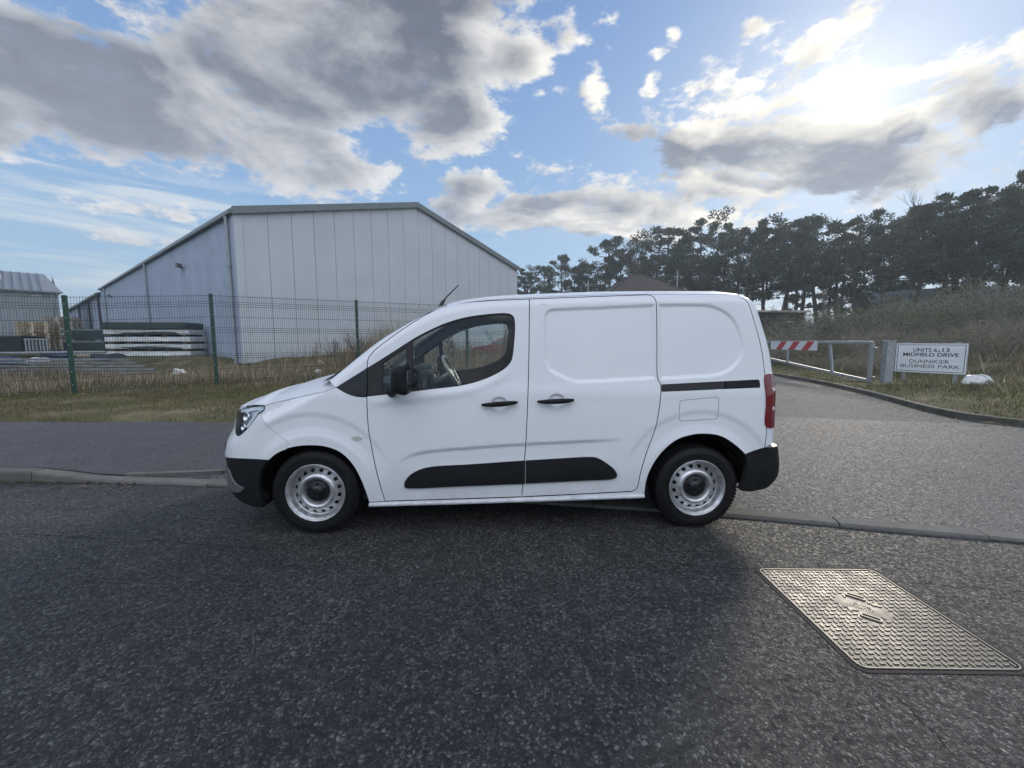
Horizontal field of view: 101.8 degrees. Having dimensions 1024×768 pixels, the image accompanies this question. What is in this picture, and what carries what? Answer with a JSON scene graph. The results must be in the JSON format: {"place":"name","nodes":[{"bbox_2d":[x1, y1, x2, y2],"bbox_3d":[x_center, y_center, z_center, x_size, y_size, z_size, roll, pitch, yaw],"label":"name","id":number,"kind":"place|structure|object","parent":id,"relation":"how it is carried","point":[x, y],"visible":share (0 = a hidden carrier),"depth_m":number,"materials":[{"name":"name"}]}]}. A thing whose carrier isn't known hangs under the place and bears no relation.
{"place":"outdoors","nodes":[
{"label":"outdoors","id":0,"kind":"place"},
{"bbox_2d":[15,324,59,327],"bbox_3d":[-24.296,-2.960,21.328,1.200,0.144,1.000,-3,7,-24],"label":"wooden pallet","id":1,"kind":"object","parent":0,"point":[29,326],"visible":0.84,"depth_m":21.08,"materials":[{"name":"brown wood"}]},
{"bbox_2d":[14,321,57,324],"bbox_3d":[-24.309,-3.102,21.286,1.200,0.144,1.000,-3,7,-25],"label":"wooden pallet","id":2,"kind":"object","parent":1,"relation":"on","point":[41,323],"visible":0.88,"depth_m":21.06,"materials":[{"name":"brown wood"}]},
{"bbox_2d":[0,373,322,422],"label":"verge grass","id":3,"kind":"structure","parent":0,"point":[196,391],"depth_m":9.09,"materials":[{"name":"plant"}]},
{"bbox_2d":[0,482,1023,767],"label":"road","id":4,"kind":"structure","parent":0,"point":[482,636],"depth_m":1.95,"materials":[{"name":"asphalt"}]},
{"bbox_2d":[225,285,778,532],"bbox_3d":[-0.141,0.051,3.844,4.337,1.899,2.285,0,6,-2],"label":"panel van","id":5,"kind":"object","parent":4,"relation":"on","point":[670,396],"visible":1,"depth_m":2.99,"materials":[{"name":"white paint"}]},
{"bbox_2d":[0,467,1023,543],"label":"kerb","id":6,"kind":"structure","parent":4,"relation":"on","point":[19,474],"depth_m":3.42,"materials":[{"name":"concrete"}]},
{"bbox_2d":[0,376,1023,489],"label":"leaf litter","id":7,"kind":"object","parent":4,"relation":"on","point":[126,483],"visible":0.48,"depth_m":6.91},
{"bbox_2d":[0,533,1023,746],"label":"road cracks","id":8,"kind":"object","parent":4,"relation":"on","point":[653,560],"visible":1,"depth_m":2.66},
{"bbox_2d":[754,567,1023,674],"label":"manhole cover","id":9,"kind":"object","parent":4,"relation":"on","point":[867,620],"visible":1,"depth_m":2.05,"materials":[{"name":"metal"}]},
{"bbox_2d":[0,340,1023,507],"bbox_3d":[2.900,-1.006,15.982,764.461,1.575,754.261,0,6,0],"label":"ground","id":10,"kind":"structure","parent":0,"point":[142,416],"depth_m":9.10,"materials":[{"name":"plant"}]},
{"bbox_2d":[0,336,46,351],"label":"black crate","id":11,"kind":"object","parent":10,"relation":"on","point":[12,343],"visible":0.57,"depth_m":18.92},
{"bbox_2d":[0,270,63,346],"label":"storage building","id":12,"kind":"structure","parent":10,"relation":"on","point":[19,285],"depth_m":43.03,"materials":[{"name":"grey metal"}]},
{"bbox_2d":[24,338,49,351],"bbox_3d":[-21.473,-1.731,18.829,0.980,0.660,0.060,-1,6,-8],"label":"wire cage","id":13,"kind":"object","parent":10,"relation":"on","point":[36,343],"visible":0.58,"depth_m":18.81,"materials":[{"name":"metal"}]},
{"bbox_2d":[0,351,106,353],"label":"scaffold tube","id":14,"kind":"object","parent":10,"relation":"on","point":[42,352],"visible":0.9,"depth_m":17.93,"materials":[{"name":"metal"}]},
{"bbox_2d":[0,358,127,359],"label":"steel section","id":15,"kind":"object","parent":10,"relation":"on","point":[61,358],"visible":1,"depth_m":16.86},
{"bbox_2d":[1,362,136,363],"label":"steel section","id":16,"kind":"object","parent":10,"relation":"on","point":[68,363],"visible":0.74,"depth_m":16.60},
{"bbox_2d":[0,365,144,366],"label":"steel section","id":17,"kind":"object","parent":10,"relation":"on","point":[78,365],"visible":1,"depth_m":16.33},
{"bbox_2d":[0,368,154,369],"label":"steel section","id":18,"kind":"object","parent":10,"relation":"on","point":[90,368],"visible":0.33,"depth_m":16.07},
{"bbox_2d":[69,292,104,340],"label":"long shed","id":19,"kind":"structure","parent":10,"relation":"on","point":[95,297],"depth_m":48.27,"materials":[{"name":"silver metal"}]},
{"bbox_2d":[74,353,104,356],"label":"timber plinth","id":20,"kind":"structure","parent":10,"relation":"on","point":[87,354],"depth_m":20.41,"materials":[{"name":"grey wood"}]},
{"bbox_2d":[62,341,108,350],"bbox_3d":[-20.981,-1.920,20.904,2.104,0.470,1.020,0,6,0],"label":"green crate","id":21,"kind":"object","parent":20,"relation":"on","point":[96,344],"visible":0.61,"depth_m":20.42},
{"bbox_2d":[71,329,109,339],"bbox_3d":[-20.796,-2.478,20.845,1.853,0.530,1.020,0,6,0],"label":"green crate","id":22,"kind":"object","parent":21,"relation":"on","point":[78,332],"visible":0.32,"depth_m":20.36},
{"bbox_2d":[90,353,126,360],"bbox_3d":[-17.652,-1.125,18.157,1.824,0.428,0.991,0,6,0],"label":"black bundle","id":23,"kind":"object","parent":10,"relation":"on","point":[115,355],"visible":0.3,"depth_m":17.96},
{"bbox_2d":[0,422,234,474],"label":"footway","id":24,"kind":"structure","parent":10,"relation":"on","point":[120,448],"depth_m":5.18,"materials":[{"name":"asphalt"}]},
{"bbox_2d":[106,351,206,356],"bbox_3d":[-16.663,-1.384,19.534,3.794,0.315,1.156,0,6,-2],"label":"cladding pack","id":25,"kind":"object","parent":10,"relation":"on","point":[144,353],"visible":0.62,"depth_m":19.01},
{"bbox_2d":[105,344,206,350],"bbox_3d":[-16.616,-1.712,19.503,3.794,0.314,1.149,0,6,-2],"label":"cladding pack","id":26,"kind":"object","parent":25,"relation":"on","point":[129,347],"visible":0.86,"depth_m":19.00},
{"bbox_2d":[104,337,205,343],"bbox_3d":[-16.620,-2.040,19.468,3.794,0.315,1.151,0,6,-2],"label":"cladding pack","id":27,"kind":"object","parent":26,"relation":"on","point":[120,340],"visible":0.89,"depth_m":18.96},
{"bbox_2d":[103,330,204,336],"bbox_3d":[-16.660,-2.368,19.435,3.794,0.315,1.148,0,6,-2],"label":"cladding pack","id":28,"kind":"object","parent":27,"relation":"on","point":[162,332],"visible":0.78,"depth_m":18.95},
{"bbox_2d":[99,322,203,329],"bbox_3d":[-16.749,-2.699,19.423,3.794,0.317,1.200,0,6,-2],"label":"green sheet pack","id":29,"kind":"object","parent":28,"relation":"on","point":[136,325],"visible":0.79,"depth_m":18.85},
{"bbox_2d":[125,468,225,476],"bbox_3d":[1.942,0.024,13.476,2.722,0.148,21.814,3,7,25],"label":"edging","id":30,"kind":"object","parent":10,"relation":"on","point":[175,473],"visible":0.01,"depth_m":4.31,"materials":[{"name":"concrete"}]},
{"bbox_2d":[0,293,508,396],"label":"fence","id":31,"kind":"object","parent":10,"relation":"on","point":[69,342],"visible":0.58,"depth_m":10.47,"materials":[{"name":"metal"}]},
{"bbox_2d":[0,283,538,396],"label":"dead weeds","id":32,"kind":"object","parent":10,"relation":"on","point":[477,361],"visible":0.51,"depth_m":13.39,"materials":[{"name":"plant"}]},
{"bbox_2d":[98,202,519,363],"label":"warehouse","id":33,"kind":"structure","parent":10,"relation":"on","point":[409,253],"depth_m":20.70,"materials":[{"name":"silver metal"}]},
{"bbox_2d":[219,334,481,369],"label":"tall dead weeds","id":34,"kind":"object","parent":10,"relation":"on","point":[306,357],"visible":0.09,"depth_m":17.58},
{"bbox_2d":[341,328,372,358],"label":"bare shrub","id":35,"kind":"object","parent":10,"relation":"on","point":[363,344],"visible":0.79,"depth_m":14.20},
{"bbox_2d":[472,336,507,359],"bbox_3d":[-0.150,-1.727,20.733,3.720,1.348,1.655,0,6,-4],"label":"red car","id":36,"kind":"object","parent":10,"relation":"on","point":[485,346],"visible":0.09,"depth_m":19.89,"materials":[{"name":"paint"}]},
{"bbox_2d":[517,276,540,294],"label":"pine tree","id":37,"kind":"object","parent":10,"relation":"on","point":[528,286],"visible":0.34,"depth_m":80.23,"materials":[{"name":"green plant"}]},
{"bbox_2d":[517,268,543,294],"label":"pine tree","id":38,"kind":"object","parent":10,"relation":"on","point":[522,273],"visible":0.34,"depth_m":80.96,"materials":[{"name":"green plant"}]},
{"bbox_2d":[525,264,555,293],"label":"pine tree","id":39,"kind":"object","parent":10,"relation":"on","point":[537,267],"visible":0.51,"depth_m":77.18,"materials":[{"name":"green plant"}]},
{"bbox_2d":[526,254,588,293],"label":"pine tree","id":40,"kind":"object","parent":10,"relation":"on","point":[565,259],"visible":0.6,"depth_m":73.08,"materials":[{"name":"green plant"}]},
{"bbox_2d":[553,264,601,292],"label":"pine tree","id":41,"kind":"object","parent":10,"relation":"on","point":[577,284],"visible":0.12,"depth_m":77.70,"materials":[{"name":"green plant"}]},
{"bbox_2d":[561,263,596,291],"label":"pine tree","id":42,"kind":"object","parent":10,"relation":"on","point":[569,283],"visible":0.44,"depth_m":71.06,"materials":[{"name":"green plant"}]},
{"bbox_2d":[158,417,1023,541],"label":"apron","id":43,"kind":"object","parent":10,"relation":"on","point":[966,475],"visible":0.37,"depth_m":4.34,"materials":[{"name":"asphalt"}]},
{"bbox_2d":[572,234,642,291],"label":"pine tree","id":44,"kind":"object","parent":10,"relation":"on","point":[607,245],"visible":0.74,"depth_m":66.11,"materials":[{"name":"green plant"}]},
{"bbox_2d":[598,248,638,291],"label":"pine tree","id":45,"kind":"object","parent":10,"relation":"on","point":[615,277],"visible":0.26,"depth_m":66.73,"materials":[{"name":"green plant"}]},
{"bbox_2d":[587,272,686,291],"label":"house","id":46,"kind":"structure","parent":10,"relation":"on","point":[637,282],"depth_m":41.38,"materials":[{"name":"brown tile"}]},
{"bbox_2d":[613,237,666,275],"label":"bare tree","id":47,"kind":"object","parent":10,"relation":"on","point":[626,267],"visible":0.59,"depth_m":60.51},
{"bbox_2d":[627,254,661,280],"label":"pine tree","id":48,"kind":"object","parent":10,"relation":"on","point":[639,259],"visible":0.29,"depth_m":62.53,"materials":[{"name":"green plant"}]},
{"bbox_2d":[619,237,695,289],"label":"pine tree","id":49,"kind":"object","parent":10,"relation":"on","point":[660,243],"visible":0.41,"depth_m":61.97,"materials":[{"name":"green plant"}]},
{"bbox_2d":[630,225,715,289],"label":"pine tree","id":50,"kind":"object","parent":10,"relation":"on","point":[668,261],"visible":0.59,"depth_m":60.21,"materials":[{"name":"green plant"}]},
{"bbox_2d":[661,236,715,290],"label":"pine tree","id":51,"kind":"object","parent":10,"relation":"on","point":[673,271],"visible":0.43,"depth_m":56.66,"materials":[{"name":"green plant"}]},
{"bbox_2d":[658,205,735,290],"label":"pine tree","id":52,"kind":"object","parent":10,"relation":"on","point":[684,233],"visible":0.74,"depth_m":54.18,"materials":[{"name":"green plant"}]},
{"bbox_2d":[688,231,749,292],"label":"pine tree","id":53,"kind":"object","parent":10,"relation":"on","point":[719,273],"visible":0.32,"depth_m":52.92,"materials":[{"name":"green plant"}]},
{"bbox_2d":[694,222,789,294],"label":"pine tree","id":54,"kind":"object","parent":10,"relation":"on","point":[729,226],"visible":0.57,"depth_m":49.74,"materials":[{"name":"green plant"}]},
{"bbox_2d":[699,217,801,304],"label":"pine tree","id":55,"kind":"object","parent":10,"relation":"on","point":[758,239],"visible":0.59,"depth_m":48.99,"materials":[{"name":"green plant"}]},
{"bbox_2d":[717,226,797,301],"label":"pine tree","id":56,"kind":"object","parent":10,"relation":"on","point":[758,289],"visible":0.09,"depth_m":56.24,"materials":[{"name":"green plant"}]},
{"bbox_2d":[731,227,790,309],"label":"pine tree","id":57,"kind":"object","parent":10,"relation":"on","point":[763,276],"visible":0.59,"depth_m":49.48,"materials":[{"name":"green plant"}]},
{"bbox_2d":[768,345,794,364],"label":"bush","id":58,"kind":"object","parent":10,"relation":"on","point":[775,352],"visible":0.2,"depth_m":20.74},
{"bbox_2d":[757,310,809,336],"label":"timber shed","id":59,"kind":"structure","parent":10,"relation":"on","point":[763,314],"depth_m":30.62,"materials":[{"name":"wood"}]},
{"bbox_2d":[777,272,814,314],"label":"pine tree","id":60,"kind":"object","parent":10,"relation":"on","point":[791,283],"visible":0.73,"depth_m":43.97,"materials":[{"name":"green plant"}]},
{"bbox_2d":[754,216,839,309],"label":"pine tree","id":61,"kind":"object","parent":10,"relation":"on","point":[780,286],"visible":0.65,"depth_m":46.76,"materials":[{"name":"green plant"}]},
{"bbox_2d":[762,314,837,340],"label":"bush","id":62,"kind":"object","parent":10,"relation":"on","point":[777,325],"visible":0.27,"depth_m":28.35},
{"bbox_2d":[773,220,837,319],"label":"pine tree","id":63,"kind":"object","parent":10,"relation":"on","point":[807,238],"visible":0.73,"depth_m":44.36,"materials":[{"name":"green plant"}]},
{"bbox_2d":[764,322,848,351],"bbox_3d":[17.489,-2.840,25.356,5.774,2.118,5.706,-4,7,-37],"label":"bush","id":64,"kind":"object","parent":10,"relation":"on","point":[792,333],"visible":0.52,"depth_m":24.72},
{"bbox_2d":[766,330,853,358],"bbox_3d":[15.990,-2.143,22.389,4.564,1.694,4.619,-6,8,-44],"label":"bush","id":65,"kind":"object","parent":10,"relation":"on","point":[808,338],"visible":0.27,"depth_m":22.14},
{"bbox_2d":[767,211,863,326],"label":"pine tree","id":66,"kind":"object","parent":10,"relation":"on","point":[778,220],"visible":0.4,"depth_m":45.23,"materials":[{"name":"green plant"}]},
{"bbox_2d":[767,341,877,382],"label":"barrier gate","id":67,"kind":"structure","parent":10,"relation":"on","point":[787,346],"depth_m":14.11,"materials":[{"name":"metal"}]},
{"bbox_2d":[781,355,864,369],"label":"bush","id":68,"kind":"object","parent":10,"relation":"on","point":[815,363],"visible":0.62,"depth_m":17.30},
{"bbox_2d":[773,344,876,364],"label":"bush","id":69,"kind":"object","parent":10,"relation":"on","point":[819,351],"visible":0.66,"depth_m":18.45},
{"bbox_2d":[816,240,852,316],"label":"pine tree","id":70,"kind":"object","parent":10,"relation":"on","point":[829,297],"visible":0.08,"depth_m":50.13,"materials":[{"name":"green plant"}]},
{"bbox_2d":[812,221,876,317],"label":"pine tree","id":71,"kind":"object","parent":10,"relation":"on","point":[835,290],"visible":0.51,"depth_m":43.35,"materials":[{"name":"green plant"}]},
{"bbox_2d":[773,302,919,338],"bbox_3d":[23.771,-4.393,29.829,9.880,2.783,9.682,-1,6,-13],"label":"bush","id":72,"kind":"object","parent":10,"relation":"on","point":[814,317],"visible":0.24,"depth_m":29.23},
{"bbox_2d":[821,237,877,313],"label":"pine tree","id":73,"kind":"object","parent":10,"relation":"on","point":[842,286],"visible":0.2,"depth_m":48.36,"materials":[{"name":"green plant"}]},
{"bbox_2d":[769,308,931,340],"bbox_3d":[21.632,-3.714,26.942,8.362,2.403,8.533,-1,6,-5],"label":"bush","id":74,"kind":"object","parent":10,"relation":"on","point":[827,325],"visible":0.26,"depth_m":26.92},
{"bbox_2d":[797,207,904,315],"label":"pine tree","id":75,"kind":"object","parent":10,"relation":"on","point":[876,216],"visible":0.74,"depth_m":41.03,"materials":[{"name":"green plant"}]},
{"bbox_2d":[813,239,914,309],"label":"pine tree","id":76,"kind":"object","parent":10,"relation":"on","point":[864,285],"visible":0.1,"depth_m":47.58,"materials":[{"name":"green plant"}]},
{"bbox_2d":[834,351,894,374],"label":"bush","id":77,"kind":"object","parent":10,"relation":"on","point":[845,363],"visible":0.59,"depth_m":14.56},
{"bbox_2d":[846,222,916,309],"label":"pine tree","id":78,"kind":"object","parent":10,"relation":"on","point":[869,267],"visible":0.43,"depth_m":40.24,"materials":[{"name":"green plant"}]},
{"bbox_2d":[839,231,931,288],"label":"pine tree","id":79,"kind":"object","parent":10,"relation":"on","point":[883,264],"visible":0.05,"depth_m":47.74,"materials":[{"name":"green plant"}]},
{"bbox_2d":[860,265,911,311],"bbox_3d":[32.377,-6.678,36.387,2.377,7.269,3.170,-1,6,-11],"label":"pine tree","id":80,"kind":"object","parent":10,"relation":"on","point":[896,283],"visible":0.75,"depth_m":36.27,"materials":[{"name":"green plant"}]},
{"bbox_2d":[879,340,896,382],"bbox_3d":[10.880,-0.558,12.057,0.230,1.403,0.230,1,6,8],"label":"gate post","id":81,"kind":"object","parent":10,"relation":"on","point":[887,360],"visible":0.8,"depth_m":11.97,"materials":[{"name":"metal"}]},
{"bbox_2d":[829,322,958,359],"bbox_3d":[15.733,-1.836,17.382,4.493,1.699,4.105,-1,6,-6],"label":"bush","id":82,"kind":"object","parent":10,"relation":"on","point":[898,338],"visible":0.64,"depth_m":17.23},
{"bbox_2d":[821,301,969,350],"bbox_3d":[18.127,-2.757,19.790,4.940,2.356,4.841,-3,7,-27],"label":"bush","id":83,"kind":"object","parent":10,"relation":"on","point":[916,325],"visible":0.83,"depth_m":19.32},
{"bbox_2d":[769,329,1023,393],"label":"bramble stems","id":84,"kind":"object","parent":10,"relation":"on","point":[979,343],"visible":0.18,"depth_m":14.16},
{"bbox_2d":[771,338,1023,420],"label":"bank grass","id":85,"kind":"structure","parent":10,"relation":"on","point":[989,387],"depth_m":11.42,"materials":[{"name":"plant"}]},
{"bbox_2d":[772,372,1023,426],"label":"verge kerb","id":86,"kind":"structure","parent":10,"relation":"on","point":[961,414],"depth_m":8.41,"materials":[{"name":"concrete"}]},
{"bbox_2d":[852,337,944,369],"bbox_3d":[14.644,-1.108,15.598,3.370,1.274,3.078,-2,6,-21],"label":"bush","id":87,"kind":"object","parent":10,"relation":"on","point":[878,353],"visible":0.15,"depth_m":15.88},
{"bbox_2d":[856,211,942,284],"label":"pine tree","id":88,"kind":"object","parent":10,"relation":"on","point":[903,219],"visible":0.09,"depth_m":47.40,"materials":[{"name":"green plant"}]},
{"bbox_2d":[823,291,978,339],"bbox_3d":[20.334,-3.491,22.254,6.287,2.999,6.161,-5,8,-42],"label":"bush","id":89,"kind":"object","parent":10,"relation":"on","point":[874,310],"visible":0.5,"depth_m":21.81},
{"bbox_2d":[873,204,969,300],"bbox_3d":[35.488,-9.369,36.683,5.955,12.437,4.404,3,6,23],"label":"pine tree","id":90,"kind":"object","parent":10,"relation":"on","point":[911,230],"visible":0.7,"depth_m":36.04,"materials":[{"name":"green plant"}]},
{"bbox_2d":[876,203,968,287],"bbox_3d":[37.378,-9.506,38.173,6.360,13.031,6.017,5,8,38],"label":"pine tree","id":91,"kind":"object","parent":10,"relation":"on","point":[901,240],"visible":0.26,"depth_m":38.25,"materials":[{"name":"green plant"}]},
{"bbox_2d":[894,342,969,383],"bbox_3d":[12.008,-0.489,11.979,0.092,1.420,1.508,-4,7,-31],"label":"site sign","id":92,"kind":"object","parent":10,"relation":"on","point":[942,358],"visible":1,"depth_m":11.87,"materials":[{"name":"metal"}]},
{"bbox_2d":[899,185,976,288],"bbox_3d":[38.341,-10.587,37.986,7.280,15.075,5.536,-4,7,-35],"label":"bare tree","id":93,"kind":"object","parent":10,"relation":"on","point":[928,237],"visible":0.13,"depth_m":37.61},
{"bbox_2d":[857,285,1022,331],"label":"bungalow","id":94,"kind":"object","parent":10,"relation":"on","point":[861,301],"visible":0.05,"depth_m":37.63,"materials":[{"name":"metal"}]},
{"bbox_2d":[880,270,1023,339],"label":"bush","id":95,"kind":"object","parent":10,"relation":"on","point":[980,296],"visible":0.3,"depth_m":25.37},
{"bbox_2d":[898,187,1008,334],"bbox_3d":[35.717,-9.406,34.247,5.862,12.676,5.415,2,6,17],"label":"pine tree","id":96,"kind":"object","parent":10,"relation":"on","point":[944,222],"visible":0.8,"depth_m":33.85,"materials":[{"name":"green plant"}]},
{"bbox_2d":[887,283,1023,338],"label":"bush","id":97,"kind":"object","parent":10,"relation":"on","point":[934,302],"visible":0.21,"depth_m":22.42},
{"bbox_2d":[916,320,1023,357],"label":"bush","id":98,"kind":"object","parent":10,"relation":"on","point":[982,338],"visible":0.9,"depth_m":14.89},
{"bbox_2d":[933,210,1010,294],"bbox_3d":[38.999,-9.008,35.893,3.692,11.611,5.278,-4,7,-32],"label":"pine tree","id":99,"kind":"object","parent":10,"relation":"on","point":[985,246],"visible":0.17,"depth_m":34.89,"materials":[{"name":"green plant"}]},
{"bbox_2d":[922,182,1023,286],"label":"pine tree","id":100,"kind":"object","parent":10,"relation":"on","point":[988,201],"visible":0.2,"depth_m":39.45,"materials":[{"name":"green plant"}]},
{"bbox_2d":[925,281,1023,337],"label":"bush","id":101,"kind":"object","parent":10,"relation":"on","point":[973,311],"visible":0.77,"depth_m":19.21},
{"bbox_2d":[942,250,1010,297],"bbox_3d":[34.114,-6.522,31.088,2.898,7.020,2.924,1,6,11],"label":"pine tree","id":102,"kind":"object","parent":10,"relation":"on","point":[978,259],"visible":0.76,"depth_m":30.61,"materials":[{"name":"green plant"}]},
{"bbox_2d":[961,374,994,385],"bbox_3d":[12.521,-0.112,11.222,0.924,0.304,0.529,-1,6,-10],"label":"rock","id":103,"kind":"object","parent":10,"relation":"on","point":[980,378],"visible":0.73,"depth_m":11.11,"materials":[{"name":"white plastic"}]},
{"bbox_2d":[933,169,1023,308],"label":"pine tree","id":104,"kind":"object","parent":10,"relation":"on","point":[1008,191],"visible":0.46,"depth_m":32.46,"materials":[{"name":"green plant"}]},
{"bbox_2d":[937,185,1023,295],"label":"pine tree","id":105,"kind":"object","parent":10,"relation":"on","point":[983,219],"visible":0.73,"depth_m":31.75,"materials":[{"name":"green plant"}]},
{"bbox_2d":[944,309,1023,342],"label":"bush","id":106,"kind":"object","parent":10,"relation":"on","point":[1004,323],"visible":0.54,"depth_m":16.35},
{"bbox_2d":[976,191,1023,297],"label":"pine tree","id":107,"kind":"object","parent":10,"relation":"on","point":[1018,241],"visible":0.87,"depth_m":30.98,"materials":[{"name":"green plant"}]},
{"bbox_2d":[987,187,1023,285],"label":"pine tree","id":108,"kind":"object","parent":10,"relation":"on","point":[1001,268],"visible":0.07,"depth_m":40.89,"materials":[{"name":"green plant"}]},
{"bbox_2d":[0,0,1023,333],"label":"sky","id":109,"kind":"structure","parent":0,"point":[541,131],"materials":[{"name":"blue"}]},
{"bbox_2d":[218,376,1019,542],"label":"entrance road","id":110,"kind":"structure","parent":0,"point":[798,399],"depth_m":8.84,"materials":[{"name":"asphalt"}]},
{"bbox_2d":[814,288,854,316],"bbox_3d":[27.011,-5.764,35.420,2.017,5.059,2.986,-2,6,-17],"label":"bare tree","id":111,"kind":"object","parent":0,"point":[826,303],"visible":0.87,"depth_m":35.62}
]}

